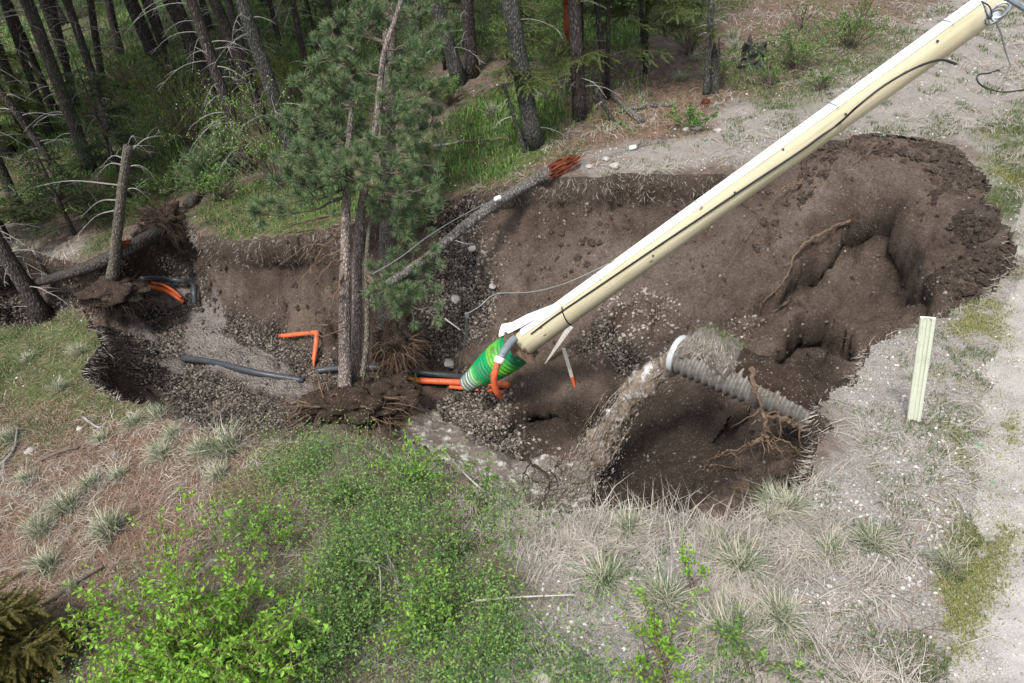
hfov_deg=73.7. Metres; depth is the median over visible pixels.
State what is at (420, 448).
leafy shrub
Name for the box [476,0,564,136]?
fir tree
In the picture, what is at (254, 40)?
pine tree
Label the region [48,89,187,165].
leafy shrub
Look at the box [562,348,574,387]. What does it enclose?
survey stake
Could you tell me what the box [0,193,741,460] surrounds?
gravel
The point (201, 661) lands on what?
leafy shrub
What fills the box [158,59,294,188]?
leafy shrub
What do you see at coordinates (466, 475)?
dry stalk
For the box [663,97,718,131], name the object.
leafy shrub
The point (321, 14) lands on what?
leafy shrub
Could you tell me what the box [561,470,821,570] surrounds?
rim straw
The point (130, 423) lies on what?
bunchgrass
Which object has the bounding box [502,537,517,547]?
leafy plant
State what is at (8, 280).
pine tree
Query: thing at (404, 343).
root clump
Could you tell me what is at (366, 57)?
leafy shrub
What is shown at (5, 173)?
pine tree
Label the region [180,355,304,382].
black pipe
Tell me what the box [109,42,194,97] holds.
leafy shrub
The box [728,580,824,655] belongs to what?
bunchgrass
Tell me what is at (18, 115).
pine tree
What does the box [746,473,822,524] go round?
bunchgrass
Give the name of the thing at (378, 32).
pine tree
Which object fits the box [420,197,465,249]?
hanging root
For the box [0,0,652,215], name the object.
forest undergrowth
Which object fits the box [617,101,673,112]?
fallen log
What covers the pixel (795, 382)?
soil bank
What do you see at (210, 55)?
pine tree
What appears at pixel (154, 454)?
bunchgrass
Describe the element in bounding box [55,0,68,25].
pine tree
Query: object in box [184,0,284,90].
pine tree
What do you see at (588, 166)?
pale stone
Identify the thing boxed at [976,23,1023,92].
down wire
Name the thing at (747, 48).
tree stump
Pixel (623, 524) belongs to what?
bunchgrass
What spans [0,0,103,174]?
pine tree
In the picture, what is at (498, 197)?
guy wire
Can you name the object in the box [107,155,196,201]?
leafy shrub
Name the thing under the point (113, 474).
bunchgrass
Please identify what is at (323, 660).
leafy shrub
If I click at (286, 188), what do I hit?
green grass
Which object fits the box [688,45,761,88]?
leafy shrub
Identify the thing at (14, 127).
fir tree
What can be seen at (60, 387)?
bunchgrass
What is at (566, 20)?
pine tree
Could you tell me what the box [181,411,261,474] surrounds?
bunchgrass
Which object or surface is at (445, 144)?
fallen branch
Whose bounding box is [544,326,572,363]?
survey stake
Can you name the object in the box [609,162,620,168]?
pale stone
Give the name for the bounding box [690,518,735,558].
bunchgrass
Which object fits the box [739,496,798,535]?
bunchgrass
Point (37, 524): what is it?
bunchgrass
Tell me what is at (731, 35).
bunchgrass
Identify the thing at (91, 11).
pine tree
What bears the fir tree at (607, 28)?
on the ground at (678, 150)
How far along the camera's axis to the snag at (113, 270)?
13.50 m
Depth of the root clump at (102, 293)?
13.86 m
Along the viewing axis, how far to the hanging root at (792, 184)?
11.90 m
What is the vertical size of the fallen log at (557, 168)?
1.096 m
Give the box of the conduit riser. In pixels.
[491,335,517,400]
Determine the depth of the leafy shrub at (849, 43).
15.34 m
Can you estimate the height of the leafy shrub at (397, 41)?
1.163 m
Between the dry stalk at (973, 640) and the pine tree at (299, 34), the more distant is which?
the pine tree at (299, 34)
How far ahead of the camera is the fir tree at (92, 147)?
15.25 m
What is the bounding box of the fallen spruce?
[167,117,254,208]
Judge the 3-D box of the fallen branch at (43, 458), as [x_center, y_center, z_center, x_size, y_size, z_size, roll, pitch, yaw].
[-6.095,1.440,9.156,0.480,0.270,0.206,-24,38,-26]
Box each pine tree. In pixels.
[0,0,81,136]
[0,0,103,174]
[0,10,49,131]
[0,43,82,174]
[0,68,48,210]
[0,106,44,156]
[0,156,71,323]
[0,157,59,287]
[6,0,57,110]
[16,0,112,107]
[21,0,138,133]
[33,0,83,62]
[37,0,123,84]
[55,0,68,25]
[66,0,145,56]
[106,0,184,80]
[107,0,167,57]
[125,0,217,97]
[126,0,275,182]
[134,0,193,80]
[139,0,220,55]
[144,0,224,54]
[149,0,185,45]
[174,0,279,92]
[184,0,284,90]
[185,0,215,30]
[200,0,306,173]
[208,0,272,134]
[244,0,407,387]
[251,0,306,54]
[261,0,328,85]
[317,0,340,49]
[323,0,366,40]
[333,0,448,379]
[342,0,382,50]
[346,0,456,331]
[360,173,446,377]
[405,0,447,54]
[428,0,482,86]
[452,0,481,79]
[501,0,568,150]
[539,0,571,93]
[552,0,621,121]
[591,0,610,97]
[631,1,673,59]
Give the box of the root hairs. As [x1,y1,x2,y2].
[2,144,1004,495]
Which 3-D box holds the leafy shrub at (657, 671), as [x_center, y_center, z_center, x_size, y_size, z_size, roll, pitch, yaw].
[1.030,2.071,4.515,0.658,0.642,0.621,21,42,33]
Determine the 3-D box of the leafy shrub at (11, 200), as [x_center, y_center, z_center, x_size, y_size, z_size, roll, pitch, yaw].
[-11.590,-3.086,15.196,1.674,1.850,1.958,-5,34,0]
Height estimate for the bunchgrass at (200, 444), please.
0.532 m
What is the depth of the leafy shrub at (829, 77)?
14.05 m
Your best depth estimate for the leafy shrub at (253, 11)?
24.50 m
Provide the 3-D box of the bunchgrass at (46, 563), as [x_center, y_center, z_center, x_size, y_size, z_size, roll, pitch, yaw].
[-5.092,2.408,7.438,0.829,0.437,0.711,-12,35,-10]
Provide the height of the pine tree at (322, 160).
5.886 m
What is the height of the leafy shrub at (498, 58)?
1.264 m
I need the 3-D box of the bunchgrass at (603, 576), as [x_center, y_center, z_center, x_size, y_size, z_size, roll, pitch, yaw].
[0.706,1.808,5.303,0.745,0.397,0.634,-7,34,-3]
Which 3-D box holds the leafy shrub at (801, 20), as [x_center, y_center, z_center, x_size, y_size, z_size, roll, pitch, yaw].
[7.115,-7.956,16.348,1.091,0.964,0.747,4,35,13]
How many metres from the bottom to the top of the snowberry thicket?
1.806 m
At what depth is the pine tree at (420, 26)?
17.96 m
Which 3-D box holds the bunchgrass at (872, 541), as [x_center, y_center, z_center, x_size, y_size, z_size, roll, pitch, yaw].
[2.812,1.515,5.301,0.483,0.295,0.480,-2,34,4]
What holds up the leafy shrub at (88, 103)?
on the ground at (678, 150)
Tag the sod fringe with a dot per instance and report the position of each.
(807, 469)
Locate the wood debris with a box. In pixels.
[0,198,548,513]
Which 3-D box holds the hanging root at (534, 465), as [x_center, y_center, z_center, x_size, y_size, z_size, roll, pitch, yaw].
[0.428,2.266,10.306,0.947,0.751,1.338,4,35,14]
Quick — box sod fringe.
[1,133,1018,524]
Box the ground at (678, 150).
[0,0,1023,682]
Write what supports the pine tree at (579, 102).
on the ground at (678, 150)
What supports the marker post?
on the ground at (678, 150)
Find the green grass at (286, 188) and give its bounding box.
[0,0,1023,449]
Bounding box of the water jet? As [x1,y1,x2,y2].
[498,350,681,513]
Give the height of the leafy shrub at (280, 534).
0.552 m
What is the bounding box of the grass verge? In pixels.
[862,125,1023,681]
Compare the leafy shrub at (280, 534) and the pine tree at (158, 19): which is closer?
the leafy shrub at (280, 534)
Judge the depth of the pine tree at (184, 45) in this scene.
23.60 m
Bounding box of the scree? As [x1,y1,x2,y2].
[421,194,764,459]
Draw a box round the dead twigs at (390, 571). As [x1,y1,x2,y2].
[348,538,420,602]
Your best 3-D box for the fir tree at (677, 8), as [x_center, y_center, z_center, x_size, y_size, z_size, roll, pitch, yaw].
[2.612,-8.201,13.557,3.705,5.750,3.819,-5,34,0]
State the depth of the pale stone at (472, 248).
12.65 m
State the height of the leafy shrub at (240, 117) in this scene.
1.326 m
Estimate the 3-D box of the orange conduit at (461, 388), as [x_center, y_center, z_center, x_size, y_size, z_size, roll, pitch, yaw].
[-0.629,0.848,12.379,1.220,0.345,0.154,15,39,27]
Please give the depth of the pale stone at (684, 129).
13.07 m
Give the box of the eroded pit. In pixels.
[0,133,1018,525]
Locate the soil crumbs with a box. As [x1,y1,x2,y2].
[0,132,1016,510]
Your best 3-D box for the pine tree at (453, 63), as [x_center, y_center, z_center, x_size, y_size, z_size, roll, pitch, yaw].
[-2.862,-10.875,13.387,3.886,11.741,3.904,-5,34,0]
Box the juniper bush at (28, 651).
[0,573,104,682]
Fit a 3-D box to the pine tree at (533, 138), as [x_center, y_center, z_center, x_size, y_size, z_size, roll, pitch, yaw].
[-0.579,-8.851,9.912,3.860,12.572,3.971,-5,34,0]
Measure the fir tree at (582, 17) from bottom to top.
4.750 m
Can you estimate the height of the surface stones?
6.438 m
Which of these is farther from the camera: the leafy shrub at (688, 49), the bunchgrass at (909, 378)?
the leafy shrub at (688, 49)
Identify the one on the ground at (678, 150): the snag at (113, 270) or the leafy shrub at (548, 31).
the leafy shrub at (548, 31)
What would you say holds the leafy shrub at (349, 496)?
on the ground at (678, 150)
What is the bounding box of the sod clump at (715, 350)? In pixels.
[676,321,748,378]
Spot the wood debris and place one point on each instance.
(287, 352)
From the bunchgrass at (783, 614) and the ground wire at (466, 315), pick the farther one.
the ground wire at (466, 315)
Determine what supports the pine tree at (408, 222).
on the root clump at (398, 395)
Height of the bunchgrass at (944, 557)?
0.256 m
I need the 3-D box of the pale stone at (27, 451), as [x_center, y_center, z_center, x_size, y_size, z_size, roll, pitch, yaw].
[-6.638,1.513,9.399,0.131,0.089,0.135,26,44,37]
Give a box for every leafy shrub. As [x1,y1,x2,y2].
[0,40,21,86]
[0,64,143,125]
[0,65,75,122]
[0,144,97,201]
[22,178,140,236]
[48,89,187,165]
[50,486,331,682]
[61,40,272,145]
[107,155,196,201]
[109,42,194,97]
[139,83,266,136]
[155,157,271,204]
[188,0,276,26]
[227,489,322,563]
[235,35,349,100]
[242,564,378,682]
[253,503,279,534]
[254,0,347,29]
[279,449,386,507]
[284,529,444,628]
[315,29,379,87]
[337,17,435,57]
[351,492,534,569]
[362,368,384,380]
[366,544,502,658]
[367,418,448,491]
[402,69,498,105]
[410,137,448,183]
[421,13,553,60]
[438,451,499,517]
[487,0,562,29]
[487,1,622,64]
[604,644,730,682]
[615,576,711,674]
[644,0,728,55]
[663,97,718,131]
[678,528,710,590]
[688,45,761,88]
[707,605,823,682]
[737,3,884,71]
[742,49,785,88]
[778,0,923,47]
[788,0,829,31]
[792,57,860,91]
[849,0,873,28]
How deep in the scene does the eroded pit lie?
11.82 m
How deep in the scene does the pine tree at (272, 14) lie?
21.57 m
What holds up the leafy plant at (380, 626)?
on the ground at (678, 150)
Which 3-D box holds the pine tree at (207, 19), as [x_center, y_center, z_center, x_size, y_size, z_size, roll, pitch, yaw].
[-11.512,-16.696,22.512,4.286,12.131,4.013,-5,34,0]
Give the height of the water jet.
3.065 m
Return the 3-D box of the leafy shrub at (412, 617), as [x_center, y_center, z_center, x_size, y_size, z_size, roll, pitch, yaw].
[-0.737,2.104,5.253,1.200,0.609,0.865,23,43,35]
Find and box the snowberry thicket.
[41,405,839,682]
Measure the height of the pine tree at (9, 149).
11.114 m
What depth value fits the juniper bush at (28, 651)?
6.06 m
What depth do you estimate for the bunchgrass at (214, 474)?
7.99 m
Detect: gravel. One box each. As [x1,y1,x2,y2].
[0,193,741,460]
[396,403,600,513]
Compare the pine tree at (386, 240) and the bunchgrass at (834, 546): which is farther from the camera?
the pine tree at (386, 240)
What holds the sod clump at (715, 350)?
on the culvert
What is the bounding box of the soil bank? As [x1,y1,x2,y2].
[735,347,843,409]
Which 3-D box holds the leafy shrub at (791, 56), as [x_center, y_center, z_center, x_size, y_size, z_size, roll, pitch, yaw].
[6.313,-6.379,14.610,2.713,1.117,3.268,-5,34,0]
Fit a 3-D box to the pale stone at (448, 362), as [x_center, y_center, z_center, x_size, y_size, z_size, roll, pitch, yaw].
[-1.190,0.419,12.968,0.219,0.151,0.243,-25,39,-27]
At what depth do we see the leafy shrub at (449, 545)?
5.88 m
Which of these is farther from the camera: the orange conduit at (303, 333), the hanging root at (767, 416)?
the orange conduit at (303, 333)
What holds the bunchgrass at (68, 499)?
on the ground at (678, 150)
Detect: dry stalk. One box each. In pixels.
[360,555,380,600]
[441,447,490,497]
[475,594,574,601]
[956,634,991,646]
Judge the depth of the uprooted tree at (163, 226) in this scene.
14.78 m
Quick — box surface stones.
[0,0,1023,682]
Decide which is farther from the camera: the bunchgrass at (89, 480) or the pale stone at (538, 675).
the bunchgrass at (89, 480)
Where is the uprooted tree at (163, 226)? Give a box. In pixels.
[31,178,195,286]
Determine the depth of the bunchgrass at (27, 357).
11.77 m
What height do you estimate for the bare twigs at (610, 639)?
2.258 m
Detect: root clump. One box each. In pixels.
[63,271,159,324]
[272,346,432,445]
[351,298,450,380]
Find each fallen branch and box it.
[0,427,17,465]
[3,567,27,583]
[40,436,78,461]
[44,565,103,605]
[82,416,101,428]
[225,404,271,427]
[434,138,464,146]
[462,126,503,143]
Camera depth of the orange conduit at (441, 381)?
12.69 m
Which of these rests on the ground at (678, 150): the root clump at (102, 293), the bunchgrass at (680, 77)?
the bunchgrass at (680, 77)
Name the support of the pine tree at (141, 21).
on the ground at (678, 150)
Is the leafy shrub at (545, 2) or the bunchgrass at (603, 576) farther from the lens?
the leafy shrub at (545, 2)
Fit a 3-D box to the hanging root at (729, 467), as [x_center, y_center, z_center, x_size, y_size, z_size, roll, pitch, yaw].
[2.748,1.748,8.760,0.793,1.394,1.786,6,36,16]
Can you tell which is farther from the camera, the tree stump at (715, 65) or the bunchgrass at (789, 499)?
the tree stump at (715, 65)
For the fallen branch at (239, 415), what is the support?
on the eroded pit
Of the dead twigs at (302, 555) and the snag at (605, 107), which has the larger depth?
the snag at (605, 107)
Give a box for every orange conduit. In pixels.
[148,285,184,303]
[150,281,181,298]
[278,330,319,366]
[408,377,510,387]
[449,385,504,393]
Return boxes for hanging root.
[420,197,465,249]
[507,452,566,511]
[695,452,760,505]
[704,181,802,299]
[715,366,806,473]
[750,219,851,313]
[839,141,890,172]
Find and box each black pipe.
[139,276,196,303]
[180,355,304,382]
[316,364,462,378]
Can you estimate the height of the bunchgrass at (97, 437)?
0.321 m
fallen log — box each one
[383,154,583,286]
[610,93,644,123]
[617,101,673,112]
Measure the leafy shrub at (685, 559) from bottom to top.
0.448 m
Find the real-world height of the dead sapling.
1.423 m
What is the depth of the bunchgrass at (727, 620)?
4.78 m
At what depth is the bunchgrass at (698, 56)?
15.81 m
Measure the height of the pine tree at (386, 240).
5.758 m
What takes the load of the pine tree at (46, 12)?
on the ground at (678, 150)
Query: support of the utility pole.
on the eroded pit
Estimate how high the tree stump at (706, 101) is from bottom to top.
0.182 m
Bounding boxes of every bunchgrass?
[0,423,24,443]
[4,503,64,552]
[5,460,43,487]
[10,531,74,585]
[12,347,40,362]
[31,477,91,528]
[40,373,79,398]
[53,574,88,601]
[64,337,92,358]
[65,464,104,495]
[70,497,147,559]
[81,423,114,446]
[101,460,133,486]
[113,408,143,437]
[135,433,180,468]
[136,400,171,423]
[158,419,183,444]
[177,431,216,472]
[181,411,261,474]
[196,451,236,491]
[479,99,499,117]
[560,538,642,609]
[599,497,660,551]
[623,555,714,642]
[665,578,782,670]
[668,68,692,84]
[687,48,704,61]
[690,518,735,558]
[695,522,779,598]
[717,27,746,41]
[722,35,745,53]
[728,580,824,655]
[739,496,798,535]
[744,474,791,508]
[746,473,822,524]
[799,522,858,574]
[844,514,908,559]
[894,365,933,383]
[915,538,979,585]
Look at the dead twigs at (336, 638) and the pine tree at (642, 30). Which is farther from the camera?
the pine tree at (642, 30)
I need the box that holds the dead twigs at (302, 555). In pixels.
[265,513,343,595]
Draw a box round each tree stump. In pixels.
[700,97,709,107]
[710,35,719,94]
[737,33,767,72]
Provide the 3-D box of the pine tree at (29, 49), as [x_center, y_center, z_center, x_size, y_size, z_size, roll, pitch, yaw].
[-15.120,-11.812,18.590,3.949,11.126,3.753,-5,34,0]
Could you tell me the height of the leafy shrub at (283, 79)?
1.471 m
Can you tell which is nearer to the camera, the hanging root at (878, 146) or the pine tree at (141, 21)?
the hanging root at (878, 146)
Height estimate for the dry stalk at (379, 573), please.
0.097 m
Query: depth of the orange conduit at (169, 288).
15.48 m
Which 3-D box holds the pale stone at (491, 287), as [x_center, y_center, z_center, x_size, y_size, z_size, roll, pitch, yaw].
[-0.361,-1.015,12.613,0.138,0.114,0.183,-9,34,-5]
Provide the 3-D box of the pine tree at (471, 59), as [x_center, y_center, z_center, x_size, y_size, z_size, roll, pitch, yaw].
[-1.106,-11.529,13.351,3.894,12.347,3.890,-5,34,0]
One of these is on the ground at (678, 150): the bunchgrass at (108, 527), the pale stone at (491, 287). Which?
the bunchgrass at (108, 527)
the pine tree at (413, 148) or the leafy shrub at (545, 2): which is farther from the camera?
the leafy shrub at (545, 2)
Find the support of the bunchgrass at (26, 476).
on the ground at (678, 150)
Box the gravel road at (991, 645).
[942,202,1023,682]
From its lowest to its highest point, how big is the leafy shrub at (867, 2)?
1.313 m
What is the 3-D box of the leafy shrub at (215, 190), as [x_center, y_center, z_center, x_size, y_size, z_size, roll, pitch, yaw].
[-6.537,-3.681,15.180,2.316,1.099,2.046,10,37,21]
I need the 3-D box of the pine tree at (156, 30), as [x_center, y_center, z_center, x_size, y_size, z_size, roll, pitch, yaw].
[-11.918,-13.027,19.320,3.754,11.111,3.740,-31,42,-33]
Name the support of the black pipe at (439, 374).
on the eroded pit
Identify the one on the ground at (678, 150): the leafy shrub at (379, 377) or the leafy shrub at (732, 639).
the leafy shrub at (732, 639)
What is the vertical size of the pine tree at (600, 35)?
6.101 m
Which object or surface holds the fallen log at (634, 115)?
on the ground at (678, 150)
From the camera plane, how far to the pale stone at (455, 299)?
12.68 m
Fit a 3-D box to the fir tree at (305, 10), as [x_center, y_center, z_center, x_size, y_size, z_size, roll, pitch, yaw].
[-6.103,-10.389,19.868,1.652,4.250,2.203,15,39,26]
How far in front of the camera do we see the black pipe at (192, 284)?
15.23 m
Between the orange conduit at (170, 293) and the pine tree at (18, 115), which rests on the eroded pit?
the orange conduit at (170, 293)
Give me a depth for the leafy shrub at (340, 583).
5.82 m
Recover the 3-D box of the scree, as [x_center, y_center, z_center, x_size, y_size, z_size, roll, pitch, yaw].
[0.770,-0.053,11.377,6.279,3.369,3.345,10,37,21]
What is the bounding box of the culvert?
[666,335,809,425]
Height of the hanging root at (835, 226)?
1.307 m
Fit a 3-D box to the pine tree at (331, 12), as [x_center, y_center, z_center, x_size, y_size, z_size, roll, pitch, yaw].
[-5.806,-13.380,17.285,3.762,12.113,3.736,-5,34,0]
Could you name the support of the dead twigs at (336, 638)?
on the ground at (678, 150)
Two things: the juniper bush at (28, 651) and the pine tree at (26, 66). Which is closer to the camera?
the juniper bush at (28, 651)
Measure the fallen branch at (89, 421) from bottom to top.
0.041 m
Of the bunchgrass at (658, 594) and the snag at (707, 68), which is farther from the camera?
the snag at (707, 68)
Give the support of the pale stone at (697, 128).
on the ground at (678, 150)
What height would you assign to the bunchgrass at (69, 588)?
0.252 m
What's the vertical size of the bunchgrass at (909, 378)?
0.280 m
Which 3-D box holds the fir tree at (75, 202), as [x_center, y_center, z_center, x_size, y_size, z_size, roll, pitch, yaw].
[-9.899,-3.249,14.733,1.640,2.150,2.012,25,44,36]
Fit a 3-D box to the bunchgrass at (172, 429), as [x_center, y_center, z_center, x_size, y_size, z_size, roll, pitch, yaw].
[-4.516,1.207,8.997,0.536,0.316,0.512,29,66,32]
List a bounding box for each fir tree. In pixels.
[0,22,55,148]
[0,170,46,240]
[6,142,114,249]
[45,58,155,199]
[280,0,331,54]
[441,0,490,70]
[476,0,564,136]
[522,0,677,100]
[553,0,728,75]
[580,0,583,53]
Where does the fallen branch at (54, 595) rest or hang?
on the ground at (678, 150)
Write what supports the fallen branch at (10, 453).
on the ground at (678, 150)
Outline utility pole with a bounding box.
[460,0,1023,391]
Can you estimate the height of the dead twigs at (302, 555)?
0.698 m
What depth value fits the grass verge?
5.28 m
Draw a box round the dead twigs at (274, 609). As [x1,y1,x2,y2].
[235,578,318,649]
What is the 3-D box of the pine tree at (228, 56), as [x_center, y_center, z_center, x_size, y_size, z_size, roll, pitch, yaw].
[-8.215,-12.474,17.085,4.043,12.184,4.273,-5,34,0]
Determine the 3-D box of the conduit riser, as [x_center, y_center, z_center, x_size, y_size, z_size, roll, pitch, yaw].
[-0.101,0.459,10.287,0.200,0.976,0.623,24,44,36]
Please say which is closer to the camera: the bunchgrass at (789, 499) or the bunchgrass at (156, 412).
the bunchgrass at (789, 499)
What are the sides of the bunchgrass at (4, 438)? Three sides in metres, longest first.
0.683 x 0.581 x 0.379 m
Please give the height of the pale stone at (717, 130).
0.106 m
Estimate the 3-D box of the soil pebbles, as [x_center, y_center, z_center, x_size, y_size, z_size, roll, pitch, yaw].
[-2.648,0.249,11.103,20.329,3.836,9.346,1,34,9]
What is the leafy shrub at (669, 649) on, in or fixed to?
on the ground at (678, 150)
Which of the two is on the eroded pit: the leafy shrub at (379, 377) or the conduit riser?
the leafy shrub at (379, 377)
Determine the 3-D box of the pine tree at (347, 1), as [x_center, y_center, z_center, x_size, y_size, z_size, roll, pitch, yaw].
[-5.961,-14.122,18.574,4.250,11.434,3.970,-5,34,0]
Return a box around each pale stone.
[24,447,34,455]
[444,358,453,367]
[451,295,460,303]
[468,245,475,251]
[489,283,495,289]
[530,667,554,682]
[585,164,592,168]
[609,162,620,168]
[681,127,689,131]
[689,124,701,130]
[713,127,721,132]
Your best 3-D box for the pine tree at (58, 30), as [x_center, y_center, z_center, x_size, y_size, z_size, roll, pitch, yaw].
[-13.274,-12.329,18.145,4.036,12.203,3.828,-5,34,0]
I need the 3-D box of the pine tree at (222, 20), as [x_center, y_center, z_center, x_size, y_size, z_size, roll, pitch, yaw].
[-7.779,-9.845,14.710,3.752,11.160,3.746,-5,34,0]
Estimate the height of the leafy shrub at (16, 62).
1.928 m
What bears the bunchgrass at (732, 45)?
on the ground at (678, 150)
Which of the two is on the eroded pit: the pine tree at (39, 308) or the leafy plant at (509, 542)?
the pine tree at (39, 308)
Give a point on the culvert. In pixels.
(734, 385)
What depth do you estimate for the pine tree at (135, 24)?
23.84 m
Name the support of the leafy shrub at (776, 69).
on the ground at (678, 150)
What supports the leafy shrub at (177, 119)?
on the ground at (678, 150)
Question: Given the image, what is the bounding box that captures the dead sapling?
[487,84,526,153]
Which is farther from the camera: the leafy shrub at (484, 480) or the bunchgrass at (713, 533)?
the leafy shrub at (484, 480)
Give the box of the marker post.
[903,316,935,424]
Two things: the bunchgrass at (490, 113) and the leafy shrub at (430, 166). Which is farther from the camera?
the bunchgrass at (490, 113)
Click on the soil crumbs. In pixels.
(980, 260)
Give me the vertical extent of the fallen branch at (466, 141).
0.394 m
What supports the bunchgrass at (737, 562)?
on the ground at (678, 150)
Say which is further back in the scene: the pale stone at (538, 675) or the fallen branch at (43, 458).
the fallen branch at (43, 458)
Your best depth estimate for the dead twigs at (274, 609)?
5.95 m
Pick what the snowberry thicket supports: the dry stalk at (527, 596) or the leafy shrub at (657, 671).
the dry stalk at (527, 596)
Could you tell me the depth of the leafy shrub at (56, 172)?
16.23 m
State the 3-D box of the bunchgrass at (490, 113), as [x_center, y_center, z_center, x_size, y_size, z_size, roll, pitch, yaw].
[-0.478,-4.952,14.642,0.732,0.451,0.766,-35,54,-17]
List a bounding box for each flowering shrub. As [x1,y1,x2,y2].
[50,17,172,90]
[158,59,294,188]
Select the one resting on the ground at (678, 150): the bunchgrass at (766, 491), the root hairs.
the bunchgrass at (766, 491)
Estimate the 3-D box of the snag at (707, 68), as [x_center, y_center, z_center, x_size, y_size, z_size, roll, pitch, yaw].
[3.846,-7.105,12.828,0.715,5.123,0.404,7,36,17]
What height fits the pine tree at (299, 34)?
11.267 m
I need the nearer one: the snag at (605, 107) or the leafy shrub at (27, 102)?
the snag at (605, 107)
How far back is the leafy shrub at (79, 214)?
15.46 m
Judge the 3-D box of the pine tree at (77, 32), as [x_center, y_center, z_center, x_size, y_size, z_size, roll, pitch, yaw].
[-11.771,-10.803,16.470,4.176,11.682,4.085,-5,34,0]
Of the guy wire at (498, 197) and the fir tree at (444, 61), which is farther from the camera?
the fir tree at (444, 61)
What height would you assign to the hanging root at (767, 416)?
1.296 m
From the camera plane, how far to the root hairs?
12.35 m
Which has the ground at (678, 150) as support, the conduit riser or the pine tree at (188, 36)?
the pine tree at (188, 36)
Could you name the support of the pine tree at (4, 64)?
on the ground at (678, 150)
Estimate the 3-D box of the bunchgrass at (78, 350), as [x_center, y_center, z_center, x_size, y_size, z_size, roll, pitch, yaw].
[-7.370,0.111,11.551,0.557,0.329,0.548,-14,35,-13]
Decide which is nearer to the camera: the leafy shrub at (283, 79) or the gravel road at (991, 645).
the gravel road at (991, 645)
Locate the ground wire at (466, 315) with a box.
[457,260,614,372]
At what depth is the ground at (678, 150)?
7.72 m
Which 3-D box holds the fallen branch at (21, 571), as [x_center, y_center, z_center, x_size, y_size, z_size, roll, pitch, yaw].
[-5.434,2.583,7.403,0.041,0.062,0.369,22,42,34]
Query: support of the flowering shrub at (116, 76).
on the ground at (678, 150)
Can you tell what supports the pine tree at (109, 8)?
on the ground at (678, 150)
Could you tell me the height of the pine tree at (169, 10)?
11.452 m
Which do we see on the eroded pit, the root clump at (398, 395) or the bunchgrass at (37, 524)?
the root clump at (398, 395)
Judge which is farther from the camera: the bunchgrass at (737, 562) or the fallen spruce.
the fallen spruce
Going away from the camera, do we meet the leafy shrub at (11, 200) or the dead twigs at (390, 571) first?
the dead twigs at (390, 571)
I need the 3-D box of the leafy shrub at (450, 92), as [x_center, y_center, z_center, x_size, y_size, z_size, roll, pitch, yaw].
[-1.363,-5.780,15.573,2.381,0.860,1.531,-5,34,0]
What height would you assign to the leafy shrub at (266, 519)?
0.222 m
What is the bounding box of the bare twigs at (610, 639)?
[0,412,830,682]
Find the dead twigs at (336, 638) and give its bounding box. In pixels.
[297,605,367,671]
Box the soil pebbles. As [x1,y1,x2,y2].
[62,135,1011,519]
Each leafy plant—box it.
[375,619,386,629]
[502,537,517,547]
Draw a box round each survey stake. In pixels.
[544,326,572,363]
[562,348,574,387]
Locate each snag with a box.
[16,127,169,281]
[593,88,615,123]
[697,0,729,96]

